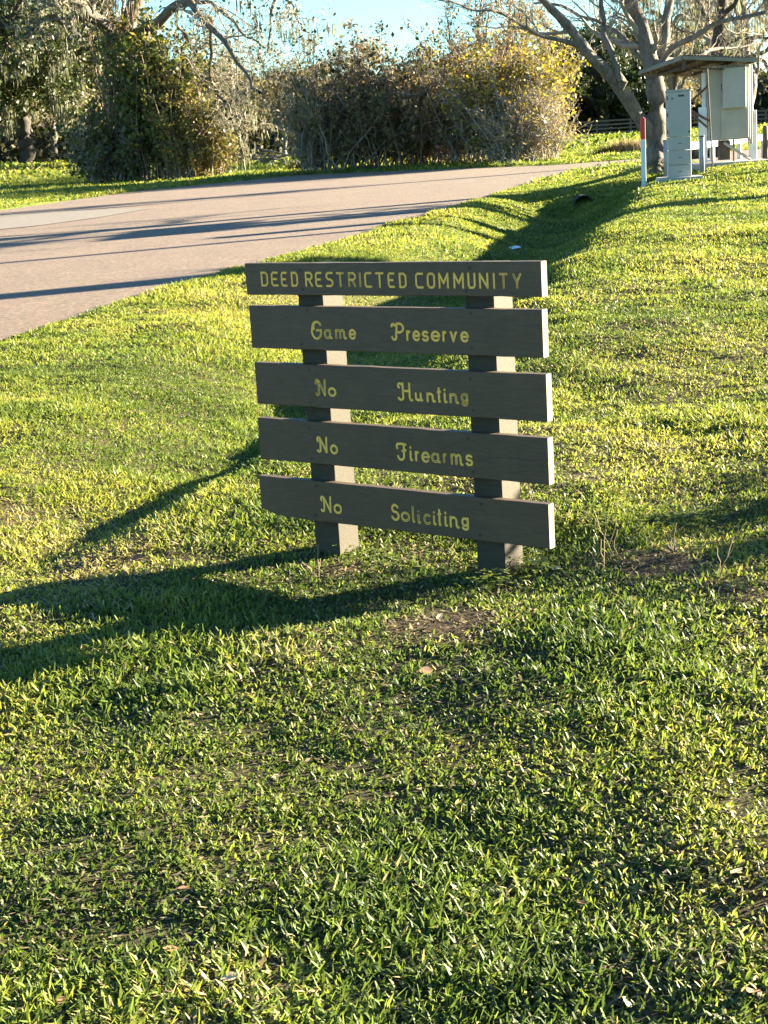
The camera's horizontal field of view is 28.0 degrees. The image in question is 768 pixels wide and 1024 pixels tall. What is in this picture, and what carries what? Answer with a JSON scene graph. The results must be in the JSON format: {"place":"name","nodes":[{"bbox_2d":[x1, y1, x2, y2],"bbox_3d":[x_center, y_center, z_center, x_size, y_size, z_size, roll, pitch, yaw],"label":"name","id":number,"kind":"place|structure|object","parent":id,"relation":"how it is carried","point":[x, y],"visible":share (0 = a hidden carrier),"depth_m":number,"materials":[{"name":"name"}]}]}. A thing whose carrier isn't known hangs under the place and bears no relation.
{"place":"outdoors","nodes":[
{"label":"outdoors","id":0,"kind":"place"},
{"bbox_2d":[0,208,149,228],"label":"side road","id":1,"kind":"structure","parent":0,"point":[19,220],"depth_m":35.16,"materials":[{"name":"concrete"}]},
{"bbox_2d":[0,149,761,339],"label":"road","id":2,"kind":"structure","parent":0,"point":[53,272],"depth_m":28.20,"materials":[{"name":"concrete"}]},
{"bbox_2d":[0,132,767,1023],"bbox_3d":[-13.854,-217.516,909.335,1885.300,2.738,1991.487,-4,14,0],"label":"ground","id":3,"kind":"structure","parent":0,"point":[720,908],"depth_m":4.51,"materials":[{"name":"green plant"}]},
{"bbox_2d":[0,0,114,144],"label":"live oak","id":4,"kind":"object","parent":3,"relation":"on","point":[8,65],"visible":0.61,"depth_m":82.67,"materials":[{"name":"green plant"}]},
{"bbox_2d":[12,7,102,159],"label":"bare tree","id":5,"kind":"object","parent":3,"relation":"on","point":[46,118],"visible":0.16,"depth_m":96.67,"materials":[{"name":"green plant"}]},
{"bbox_2d":[56,995,65,1004],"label":"fallen leaf","id":6,"kind":"object","parent":3,"relation":"on","point":[59,999],"visible":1,"depth_m":3.03,"materials":[{"name":"brown plant"}]},
{"bbox_2d":[0,1,151,154],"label":"live oak","id":7,"kind":"object","parent":3,"relation":"on","point":[90,86],"visible":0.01,"depth_m":102.30,"materials":[{"name":"green plant"}]},
{"bbox_2d":[0,0,167,163],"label":"live oak","id":8,"kind":"object","parent":3,"relation":"on","point":[57,71],"visible":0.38,"depth_m":87.01,"materials":[{"name":"green plant"}]},
{"bbox_2d":[79,68,107,138],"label":"bare tree","id":9,"kind":"object","parent":3,"relation":"on","point":[93,97],"visible":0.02,"depth_m":107.08,"materials":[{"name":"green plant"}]},
{"bbox_2d":[50,101,148,182],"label":"vine thicket","id":10,"kind":"object","parent":3,"relation":"on","point":[97,154],"visible":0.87,"depth_m":64.46,"materials":[{"name":"green plant"}]},
{"bbox_2d":[131,554,142,559],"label":"fallen leaf","id":11,"kind":"object","parent":3,"relation":"on","point":[136,556],"visible":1,"depth_m":6.40,"materials":[{"name":"grey plant"}]},
{"bbox_2d":[0,104,297,162],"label":"undergrowth","id":12,"kind":"object","parent":3,"relation":"on","point":[9,145],"visible":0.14,"depth_m":97.38,"materials":[{"name":"green plant"}]},
{"bbox_2d":[163,945,179,950],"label":"fallen leaf","id":13,"kind":"object","parent":3,"relation":"on","point":[169,947],"visible":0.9,"depth_m":3.20,"materials":[{"name":"beige plant"}]},
{"bbox_2d":[0,0,347,178],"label":"mossy oak","id":14,"kind":"object","parent":3,"relation":"on","point":[88,13],"visible":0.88,"depth_m":61.37,"materials":[{"name":"grey plant"}]},
{"bbox_2d":[81,0,159,178],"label":"climbing vine","id":15,"kind":"object","parent":14,"relation":"attached to","point":[108,92],"visible":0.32,"depth_m":64.55,"materials":[{"name":"green plant"}]},
{"bbox_2d":[99,1,217,179],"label":"vine thicket","id":16,"kind":"object","parent":14,"relation":"attached to","point":[129,100],"visible":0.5,"depth_m":63.12,"materials":[{"name":"green plant"}]},
{"bbox_2d":[133,49,249,179],"bbox_3d":[-8.104,-16.194,63.418,4.783,5.638,4.581,-4,14,0],"label":"evergreen shrub","id":17,"kind":"object","parent":3,"relation":"on","point":[177,138],"visible":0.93,"depth_m":62.73,"materials":[{"name":"green plant"}]},
{"bbox_2d":[183,66,239,109],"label":"bare tree","id":18,"kind":"object","parent":3,"relation":"on","point":[215,82],"visible":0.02,"depth_m":101.06,"materials":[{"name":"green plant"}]},
{"bbox_2d":[221,971,237,980],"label":"fallen leaf","id":19,"kind":"object","parent":3,"relation":"on","point":[230,975],"visible":1,"depth_m":3.07,"materials":[{"name":"beige plant"}]},
{"bbox_2d":[201,45,275,157],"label":"bare tree","id":20,"kind":"object","parent":3,"relation":"on","point":[246,118],"visible":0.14,"depth_m":94.59,"materials":[{"name":"grey plant"}]},
{"bbox_2d":[222,69,288,154],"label":"bare tree","id":21,"kind":"object","parent":3,"relation":"on","point":[255,104],"visible":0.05,"depth_m":105.71,"materials":[{"name":"brown plant"}]},
{"bbox_2d":[231,146,294,163],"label":"brush pile","id":22,"kind":"object","parent":3,"relation":"on","point":[273,157],"visible":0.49,"depth_m":77.85,"materials":[{"name":"grey plant"}]},
{"bbox_2d":[222,47,320,155],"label":"bare tree","id":23,"kind":"object","parent":3,"relation":"on","point":[273,93],"visible":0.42,"depth_m":88.33,"materials":[{"name":"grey plant"}]},
{"bbox_2d":[285,159,305,170],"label":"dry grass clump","id":24,"kind":"object","parent":3,"relation":"on","point":[289,165],"visible":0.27,"depth_m":62.24,"materials":[{"name":"brown plant"}]},
{"bbox_2d":[270,56,334,131],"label":"bare tree","id":25,"kind":"object","parent":3,"relation":"on","point":[288,95],"visible":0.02,"depth_m":99.60,"materials":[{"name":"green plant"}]},
{"bbox_2d":[299,544,320,578],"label":"dry weed","id":26,"kind":"object","parent":3,"relation":"on","point":[318,564],"visible":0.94,"depth_m":5.95,"materials":[{"name":"plant"}]},
{"bbox_2d":[244,46,393,173],"bbox_3d":[-1.930,-15.272,58.898,6.020,4.698,4.657,-12,16,-31],"label":"shrub","id":27,"kind":"object","parent":3,"relation":"on","point":[301,148],"visible":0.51,"depth_m":58.10,"materials":[{"name":"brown plant"}]},
{"bbox_2d":[301,28,410,164],"bbox_3d":[-0.921,-16.426,61.335,3.046,5.635,4.483,5,16,32],"label":"bare tree","id":28,"kind":"object","parent":3,"relation":"on","point":[359,48],"visible":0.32,"depth_m":60.37,"materials":[{"name":"brown plant"}]},
{"bbox_2d":[248,14,468,174],"bbox_3d":[-0.279,-15.774,58.111,8.516,5.651,6.331,2,15,22],"label":"shrub","id":29,"kind":"object","parent":3,"relation":"on","point":[359,89],"visible":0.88,"depth_m":57.30,"materials":[{"name":"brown plant"}]},
{"bbox_2d":[314,543,420,573],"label":"clover plant","id":30,"kind":"object","parent":3,"relation":"on","point":[367,562],"visible":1,"depth_m":6.02,"materials":[{"name":"green plant"}]},
{"bbox_2d":[0,384,767,1023],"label":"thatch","id":31,"kind":"object","parent":3,"relation":"on","point":[268,782],"visible":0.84,"depth_m":4.16,"materials":[{"name":"green plant"}]},
{"bbox_2d":[3,52,767,157],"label":"woods","id":32,"kind":"object","parent":3,"relation":"on","point":[762,84],"visible":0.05,"depth_m":116.79,"materials":[{"name":"green plant"}]},
{"bbox_2d":[356,57,435,99],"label":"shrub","id":33,"kind":"object","parent":3,"relation":"on","point":[390,72],"visible":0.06,"depth_m":103.87,"materials":[{"name":"brown plant"}]},
{"bbox_2d":[245,260,554,578],"bbox_3d":[0.077,-0.330,5.970,1.395,1.281,0.170,6,16,36],"label":"community sign","id":34,"kind":"object","parent":3,"relation":"on","point":[490,331],"visible":1,"depth_m":5.82,"materials":[{"name":"brown wood"}]},
{"bbox_2d":[345,76,463,166],"bbox_3d":[0.592,-14.882,59.407,5.591,3.847,5.709,-11,15,-27],"label":"shrub","id":35,"kind":"object","parent":3,"relation":"on","point":[408,144],"visible":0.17,"depth_m":57.89,"materials":[{"name":"brown plant"}]},
{"bbox_2d":[419,666,433,673],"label":"fallen leaf","id":36,"kind":"object","parent":3,"relation":"on","point":[425,668],"visible":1,"depth_m":4.69,"materials":[{"name":"beige plant"}]},
{"bbox_2d":[408,56,460,88],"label":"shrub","id":37,"kind":"object","parent":3,"relation":"on","point":[435,72],"visible":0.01,"depth_m":110.52,"materials":[{"name":"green plant"}]},
{"bbox_2d":[372,39,517,165],"bbox_3d":[2.381,-15.372,58.075,7.054,5.134,5.259,-4,14,0],"label":"shrub","id":38,"kind":"object","parent":3,"relation":"on","point":[429,133],"visible":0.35,"depth_m":57.29,"materials":[{"name":"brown plant"}]},
{"bbox_2d":[400,24,500,160],"bbox_3d":[2.890,-16.007,59.329,2.773,5.224,5.000,10,19,44],"label":"tree","id":39,"kind":"object","parent":3,"relation":"on","point":[452,43],"visible":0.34,"depth_m":58.18,"materials":[{"name":"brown plant"}]},
{"bbox_2d":[378,29,574,163],"bbox_3d":[3.684,-15.286,57.155,5.306,4.955,6.358,9,19,43],"label":"shrub","id":40,"kind":"object","parent":3,"relation":"on","point":[462,127],"visible":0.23,"depth_m":56.41,"materials":[{"name":"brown plant"}]},
{"bbox_2d":[429,0,538,156],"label":"bare tree","id":41,"kind":"object","parent":3,"relation":"on","point":[448,27],"visible":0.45,"depth_m":58.69,"materials":[{"name":"brown plant"}]},
{"bbox_2d":[454,567,538,594],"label":"clover plant","id":42,"kind":"object","parent":3,"relation":"on","point":[492,580],"visible":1,"depth_m":5.59,"materials":[{"name":"green plant"}]},
{"bbox_2d":[457,0,550,66],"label":"bare tree","id":43,"kind":"object","parent":3,"relation":"on","point":[509,13],"visible":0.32,"depth_m":59.95,"materials":[{"name":"brown plant"}]},
{"bbox_2d":[416,18,602,163],"bbox_3d":[4.774,-14.917,54.969,5.413,5.369,5.890,10,19,44],"label":"shrub","id":44,"kind":"object","parent":3,"relation":"on","point":[524,74],"visible":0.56,"depth_m":54.48,"materials":[{"name":"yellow plant"}]},
{"bbox_2d":[468,0,561,86],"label":"tree","id":45,"kind":"object","parent":3,"relation":"on","point":[539,11],"visible":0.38,"depth_m":56.66,"materials":[{"name":"brown plant"}]},
{"bbox_2d":[523,483,532,499],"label":"dry weed","id":46,"kind":"object","parent":3,"relation":"on","point":[530,495],"visible":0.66,"depth_m":6.71,"materials":[{"name":"plant"}]},
{"bbox_2d":[465,78,593,163],"bbox_3d":[5.008,-13.471,53.551,4.492,3.272,4.971,-4,14,0],"label":"shrub","id":47,"kind":"object","parent":3,"relation":"on","point":[528,137],"visible":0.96,"depth_m":53.06,"materials":[{"name":"yellow plant"}]},
{"bbox_2d":[476,546,591,572],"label":"clover plant","id":48,"kind":"object","parent":3,"relation":"on","point":[536,563],"visible":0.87,"depth_m":5.79,"materials":[{"name":"green plant"}]},
{"bbox_2d":[481,27,635,123],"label":"live oak","id":49,"kind":"object","parent":3,"relation":"on","point":[594,113],"visible":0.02,"depth_m":119.38,"materials":[{"name":"green plant"}]},
{"bbox_2d":[554,508,587,528],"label":"dry weed","id":50,"kind":"object","parent":3,"relation":"on","point":[567,523],"visible":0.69,"depth_m":6.27,"materials":[{"name":"plant"}]},
{"bbox_2d":[577,900,586,903],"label":"fallen leaf","id":51,"kind":"object","parent":3,"relation":"on","point":[583,902],"visible":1,"depth_m":3.32,"materials":[{"name":"brown plant"}]},
{"bbox_2d":[573,194,592,205],"bbox_3d":[4.149,-6.571,32.746,0.400,0.400,1.500,-4,14,0],"label":"culvert pipe","id":52,"kind":"object","parent":3,"relation":"on","point":[577,197],"visible":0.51,"depth_m":32.01,"materials":[{"name":"black metal"}]},
{"bbox_2d":[420,0,767,173],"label":"pecan tree","id":53,"kind":"object","parent":3,"relation":"on","point":[647,55],"visible":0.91,"depth_m":32.49,"materials":[{"name":"grey plant"}]},
{"bbox_2d":[589,532,605,570],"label":"dry weed","id":54,"kind":"object","parent":3,"relation":"on","point":[601,554],"visible":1,"depth_m":5.61,"materials":[{"name":"plant"}]},
{"bbox_2d":[592,145,612,153],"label":"dry grass clump","id":55,"kind":"object","parent":3,"relation":"on","point":[604,149],"visible":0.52,"depth_m":56.89,"materials":[{"name":"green plant"}]},
{"bbox_2d":[594,511,617,557],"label":"dry weed","id":56,"kind":"object","parent":3,"relation":"on","point":[611,537],"visible":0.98,"depth_m":5.73,"materials":[{"name":"plant"}]},
{"bbox_2d":[529,16,700,131],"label":"live oak","id":57,"kind":"object","parent":3,"relation":"on","point":[596,97],"visible":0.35,"depth_m":112.53,"materials":[{"name":"green plant"}]},
{"bbox_2d":[554,492,694,535],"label":"clover plant","id":58,"kind":"object","parent":3,"relation":"on","point":[616,509],"visible":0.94,"depth_m":6.21,"materials":[{"name":"green plant"}]},
{"bbox_2d":[623,996,631,1006],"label":"fallen leaf","id":59,"kind":"object","parent":3,"relation":"on","point":[628,1003],"visible":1,"depth_m":2.91,"materials":[{"name":"white plant"}]},
{"bbox_2d":[609,137,646,152],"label":"dry grass clump","id":60,"kind":"object","parent":3,"relation":"on","point":[624,146],"visible":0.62,"depth_m":56.32,"materials":[{"name":"plant"}]},
{"bbox_2d":[640,117,645,187],"bbox_3d":[4.807,-6.615,28.518,0.094,1.375,0.026,-6,14,-10],"label":"marker stake","id":61,"kind":"object","parent":3,"relation":"on","point":[643,149],"visible":0.85,"depth_m":28.50,"materials":[{"name":"white plastic"}]},
{"bbox_2d":[611,15,702,115],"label":"live oak","id":62,"kind":"object","parent":3,"relation":"on","point":[656,30],"visible":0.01,"depth_m":122.93,"materials":[{"name":"green plant"}]},
{"bbox_2d":[663,140,666,176],"bbox_3d":[5.484,-6.837,29.915,0.103,0.770,0.106,-4,14,0],"label":"bollard","id":63,"kind":"object","parent":3,"relation":"on","point":[665,156],"visible":0.46,"depth_m":29.87,"materials":[{"name":"white plastic"}]},
{"bbox_2d":[563,109,767,135],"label":"ranch fence","id":64,"kind":"object","parent":3,"relation":"on","point":[630,123],"visible":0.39,"depth_m":108.88,"materials":[{"name":"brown wood"}]},
{"bbox_2d":[595,0,739,89],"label":"bare tree","id":65,"kind":"object","parent":3,"relation":"on","point":[673,54],"visible":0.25,"depth_m":80.39,"materials":[{"name":"plant"}]},
{"bbox_2d":[637,17,705,107],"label":"tree","id":66,"kind":"object","parent":3,"relation":"on","point":[688,84],"visible":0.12,"depth_m":95.94,"materials":[{"name":"brown plant"}]},
{"bbox_2d":[666,523,676,550],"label":"dry weed","id":67,"kind":"object","parent":3,"relation":"on","point":[669,539],"visible":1,"depth_m":5.74,"materials":[{"name":"plant"}]},
{"bbox_2d":[656,89,703,182],"bbox_3d":[5.418,-6.848,28.265,0.790,1.755,0.660,-3,14,4],"label":"utility pedestal","id":68,"kind":"object","parent":3,"relation":"on","point":[678,113],"visible":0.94,"depth_m":28.11,"materials":[{"name":"grey metal"}]},
{"bbox_2d":[665,91,690,136],"bbox_3d":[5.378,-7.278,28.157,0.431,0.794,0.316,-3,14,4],"label":"door","id":69,"kind":"structure","parent":68,"relation":"in","point":[678,104],"depth_m":28.01,"materials":[{"name":"grey paint"}]},
{"bbox_2d":[630,496,741,536],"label":"clover plant","id":70,"kind":"object","parent":3,"relation":"on","point":[675,515],"visible":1,"depth_m":6.21,"materials":[{"name":"green plant"}]},
{"bbox_2d":[629,0,761,98],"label":"bare tree","id":71,"kind":"object","parent":3,"relation":"on","point":[699,79],"visible":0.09,"depth_m":88.57,"materials":[{"name":"brown plant"}]},
{"bbox_2d":[699,135,704,172],"bbox_3d":[6.143,-6.877,29.710,0.103,0.760,0.106,-4,14,0],"label":"bollard","id":72,"kind":"object","parent":3,"relation":"on","point":[702,152],"visible":0.83,"depth_m":29.67,"materials":[{"name":"white plastic"}]},
{"bbox_2d":[638,54,767,170],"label":"equipment shelter","id":73,"kind":"object","parent":3,"relation":"on","point":[726,113],"visible":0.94,"depth_m":30.76,"materials":[{"name":"grey metal"}]},
{"bbox_2d":[720,66,748,138],"bbox_3d":[7.005,-8.172,30.735,0.550,1.370,0.025,-4,14,0],"label":"cabinet door","id":74,"kind":"structure","parent":73,"relation":"in","point":[734,121],"depth_m":30.81,"materials":[{"name":"beige metal"}]},
{"bbox_2d":[642,0,767,157],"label":"bare tree","id":75,"kind":"object","parent":3,"relation":"on","point":[724,10],"visible":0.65,"depth_m":45.07,"materials":[{"name":"pale twig"},{"name":"pale grey bark"},{"name":"grey moss"}]},
{"bbox_2d":[664,40,755,125],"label":"live oak","id":76,"kind":"object","parent":3,"relation":"on","point":[728,54],"visible":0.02,"depth_m":121.56,"materials":[{"name":"green plant"}]},
{"bbox_2d":[671,0,767,109],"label":"bare tree","id":77,"kind":"object","parent":3,"relation":"on","point":[756,71],"visible":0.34,"depth_m":74.85,"materials":[{"name":"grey plant"}]},
{"bbox_2d":[688,134,762,160],"bbox_3d":[8.963,-9.110,38.701,0.140,0.650,12.064,3,15,25],"label":"white rail","id":78,"kind":"object","parent":3,"relation":"on","point":[738,142],"visible":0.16,"depth_m":37.85,"materials":[{"name":"white wood"}]},
{"bbox_2d":[689,0,767,69],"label":"tree","id":79,"kind":"object","parent":3,"relation":"on","point":[765,62],"visible":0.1,"depth_m":82.22,"materials":[{"name":"brown plant"}]},
{"bbox_2d":[717,522,745,577],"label":"dry weed","id":80,"kind":"object","parent":3,"relation":"on","point":[728,553],"visible":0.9,"depth_m":5.36,"materials":[{"name":"plant"}]},
{"bbox_2d":[730,867,742,872],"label":"fallen leaf","id":81,"kind":"object","parent":3,"relation":"on","point":[736,870],"visible":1,"depth_m":3.33,"materials":[{"name":"beige plant"}]},
{"bbox_2d":[746,988,759,992],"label":"fallen leaf","id":82,"kind":"object","parent":3,"relation":"on","point":[751,990],"visible":1,"depth_m":2.87,"materials":[{"name":"beige plant"}]},
{"bbox_2d":[754,88,767,121],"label":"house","id":83,"kind":"structure","parent":3,"relation":"on","point":[762,108],"depth_m":121.42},
{"bbox_2d":[762,125,767,158],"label":"wooden post","id":84,"kind":"object","parent":3,"relation":"on","point":[765,141],"visible":0.8,"depth_m":32.65,"materials":[{"name":"white wood"}]},
{"bbox_2d":[0,121,767,201],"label":"grass","id":85,"kind":"structure","parent":0,"point":[42,183],"depth_m":61.62,"materials":[{"name":"green plant"}]},
{"bbox_2d":[5,0,767,79],"label":"sky","id":86,"kind":"structure","parent":0,"point":[366,13],"materials":[{"name":"blue"}]},
{"bbox_2d":[691,141,707,158],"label":"dry grass clump","id":87,"kind":"object","parent":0,"point":[694,153],"visible":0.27,"depth_m":45.77,"materials":[{"name":"plant"}]}
]}

